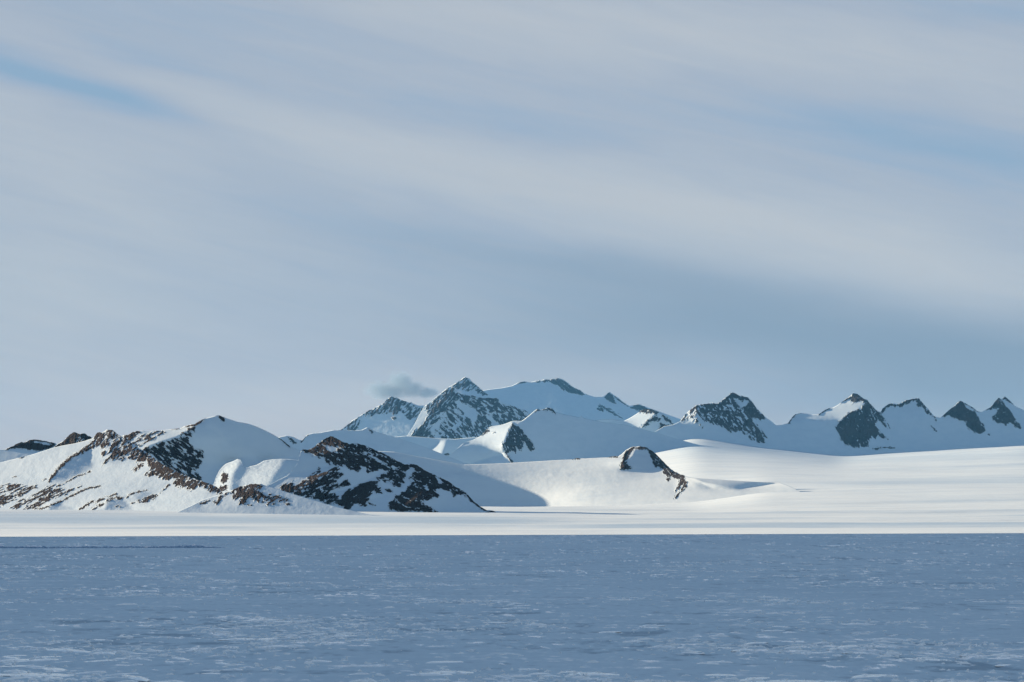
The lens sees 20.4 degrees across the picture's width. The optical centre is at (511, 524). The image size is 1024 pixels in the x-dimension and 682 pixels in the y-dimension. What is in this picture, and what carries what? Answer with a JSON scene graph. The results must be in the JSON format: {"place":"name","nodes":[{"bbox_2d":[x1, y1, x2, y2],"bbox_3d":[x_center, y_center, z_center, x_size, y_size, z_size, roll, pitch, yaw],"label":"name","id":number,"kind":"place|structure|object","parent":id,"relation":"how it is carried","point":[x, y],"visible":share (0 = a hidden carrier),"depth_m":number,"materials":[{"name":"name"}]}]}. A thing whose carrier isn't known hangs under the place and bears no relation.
{"place":"outdoors","nodes":[
{"label":"outdoors","id":0,"kind":"place"},
{"bbox_2d":[0,439,56,461],"bbox_3d":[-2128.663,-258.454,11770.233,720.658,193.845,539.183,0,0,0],"label":"rocky hill","id":1,"kind":"structure","parent":0,"point":[22,449],"depth_m":11741.08,"materials":[{"name":"white snow"}]},
{"bbox_2d":[55,432,91,446],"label":"rocky hill","id":2,"kind":"structure","parent":0,"point":[73,437],"depth_m":10790.56,"materials":[{"name":"grey stone"}]},
{"bbox_2d":[0,429,222,510],"bbox_3d":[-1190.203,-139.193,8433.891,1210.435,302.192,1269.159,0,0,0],"label":"rocky hill","id":3,"kind":"structure","parent":0,"point":[107,469],"depth_m":8315.70,"materials":[{"name":"white snow"}]},
{"bbox_2d":[122,415,300,484],"bbox_3d":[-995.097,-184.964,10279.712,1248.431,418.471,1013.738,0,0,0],"label":"mountain peak","id":4,"kind":"structure","parent":0,"point":[206,450],"depth_m":10125.13,"materials":[{"name":"white snow"}]},
{"bbox_2d":[179,484,373,515],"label":"rocky hill","id":5,"kind":"structure","parent":0,"point":[255,499],"depth_m":7652.00,"materials":[{"name":"white snow"}]},
{"bbox_2d":[279,428,468,464],"bbox_3d":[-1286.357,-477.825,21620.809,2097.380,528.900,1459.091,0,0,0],"label":"snow hill","id":6,"kind":"structure","parent":0,"point":[372,439],"depth_m":21470.08,"materials":[{"name":"white snow"}]},
{"bbox_2d":[268,436,494,511],"bbox_3d":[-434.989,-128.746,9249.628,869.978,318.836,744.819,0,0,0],"label":"rocky hill","id":7,"kind":"structure","parent":0,"point":[336,472],"depth_m":9056.10,"materials":[{"name":"white snow"}]},
{"bbox_2d":[341,396,423,436],"bbox_3d":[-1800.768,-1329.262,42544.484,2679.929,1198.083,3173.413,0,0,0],"label":"mountain peak","id":8,"kind":"structure","parent":0,"point":[393,416],"depth_m":42107.54,"materials":[{"name":"white snow"}]},
{"bbox_2d":[396,436,477,455],"bbox_3d":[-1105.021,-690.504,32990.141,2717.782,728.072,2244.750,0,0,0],"label":"snow saddle","id":9,"kind":"object","parent":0,"point":[446,447],"visible":0.04,"depth_m":32804.73,"materials":[{"name":"white snow"}]},
{"bbox_2d":[425,377,491,405],"bbox_3d":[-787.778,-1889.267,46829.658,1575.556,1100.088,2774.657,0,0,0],"label":"mountain peak","id":10,"kind":"structure","parent":0,"point":[466,386],"depth_m":46507.05,"materials":[{"name":"white snow"}]},
{"bbox_2d":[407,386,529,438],"bbox_3d":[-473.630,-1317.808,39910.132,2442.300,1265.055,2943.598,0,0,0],"label":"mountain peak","id":11,"kind":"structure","parent":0,"point":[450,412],"depth_m":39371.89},
{"bbox_2d":[0,533,1023,681],"bbox_3d":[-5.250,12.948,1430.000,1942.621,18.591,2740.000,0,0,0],"label":"ice sheet","id":12,"kind":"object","parent":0,"point":[576,650],"visible":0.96,"depth_m":289.64,"materials":[{"name":"ice"}]},
{"bbox_2d":[0,544,224,547],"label":"pressure ridge","id":13,"kind":"structure","parent":12,"relation":"on","point":[79,546],"depth_m":906.54,"materials":[{"name":"white snow"}]},
{"bbox_2d":[0,533,1023,681],"bbox_3d":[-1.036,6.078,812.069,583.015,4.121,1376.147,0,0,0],"label":"snow drifts","id":14,"kind":"object","parent":12,"relation":"on","point":[22,674],"visible":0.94,"depth_m":196.16,"materials":[{"name":"white snow"}]},
{"bbox_2d":[0,439,1023,536],"bbox_3d":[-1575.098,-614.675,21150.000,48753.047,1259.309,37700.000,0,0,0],"label":"glacier","id":15,"kind":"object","parent":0,"point":[976,490],"visible":0.62,"depth_m":8871.42,"materials":[{"name":"white snow"}]},
{"bbox_2d":[213,459,297,493],"bbox_3d":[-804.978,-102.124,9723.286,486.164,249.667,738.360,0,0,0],"label":"glacier tongue","id":16,"kind":"object","parent":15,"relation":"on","point":[232,475],"visible":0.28,"depth_m":9664.57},
{"bbox_2d":[0,0,1023,449],"label":"sky","id":17,"kind":"structure","parent":0,"point":[293,218],"materials":[{"name":"blue"}]},
{"bbox_2d":[448,408,697,464],"bbox_3d":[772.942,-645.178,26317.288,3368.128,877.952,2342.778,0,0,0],"label":"mountain peak","id":18,"kind":"structure","parent":0,"point":[547,434],"depth_m":25973.43,"materials":[{"name":"white snow"}]},
{"bbox_2d":[483,378,680,423],"bbox_3d":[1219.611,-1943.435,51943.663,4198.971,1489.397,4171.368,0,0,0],"label":"mountain peak","id":19,"kind":"structure","parent":0,"point":[559,395],"depth_m":51369.30,"materials":[{"name":"white snow"}]},
{"bbox_2d":[378,446,799,506],"bbox_3d":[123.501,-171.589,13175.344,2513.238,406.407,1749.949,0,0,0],"label":"snowy hill","id":20,"kind":"structure","parent":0,"point":[639,475],"depth_m":13216.52,"materials":[{"name":"white snow"}]},
{"bbox_2d":[595,409,673,431],"bbox_3d":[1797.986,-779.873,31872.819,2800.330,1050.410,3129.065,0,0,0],"label":"mountain peak","id":21,"kind":"structure","parent":0,"point":[651,420],"depth_m":31802.94,"materials":[{"name":"white snow"}]},
{"bbox_2d":[654,392,776,448],"bbox_3d":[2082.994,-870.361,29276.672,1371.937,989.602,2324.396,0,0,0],"label":"mountain peak","id":22,"kind":"structure","parent":0,"point":[732,417],"depth_m":28828.91,"materials":[{"name":"white snow"}]},
{"bbox_2d":[777,393,880,454],"bbox_3d":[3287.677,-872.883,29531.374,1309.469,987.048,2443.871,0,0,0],"label":"mountain peak","id":23,"kind":"structure","parent":0,"point":[851,425],"depth_m":28930.50,"materials":[{"name":"white snow"}]},
{"bbox_2d":[881,398,937,452],"bbox_3d":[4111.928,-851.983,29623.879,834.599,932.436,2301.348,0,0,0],"label":"mountain peak","id":24,"kind":"structure","parent":0,"point":[909,425],"depth_m":29093.06,"materials":[{"name":"white snow"}]},
{"bbox_2d":[938,401,982,449],"bbox_3d":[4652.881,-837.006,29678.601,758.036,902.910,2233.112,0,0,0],"label":"mountain peak","id":25,"kind":"structure","parent":0,"point":[960,424],"depth_m":29155.02,"materials":[{"name":"white snow"}]},
{"bbox_2d":[983,397,1023,447],"bbox_3d":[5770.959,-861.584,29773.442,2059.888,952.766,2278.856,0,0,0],"label":"mountain peak","id":26,"kind":"structure","parent":0,"point":[1003,422],"depth_m":29256.72,"materials":[{"name":"white snow"}]}
]}

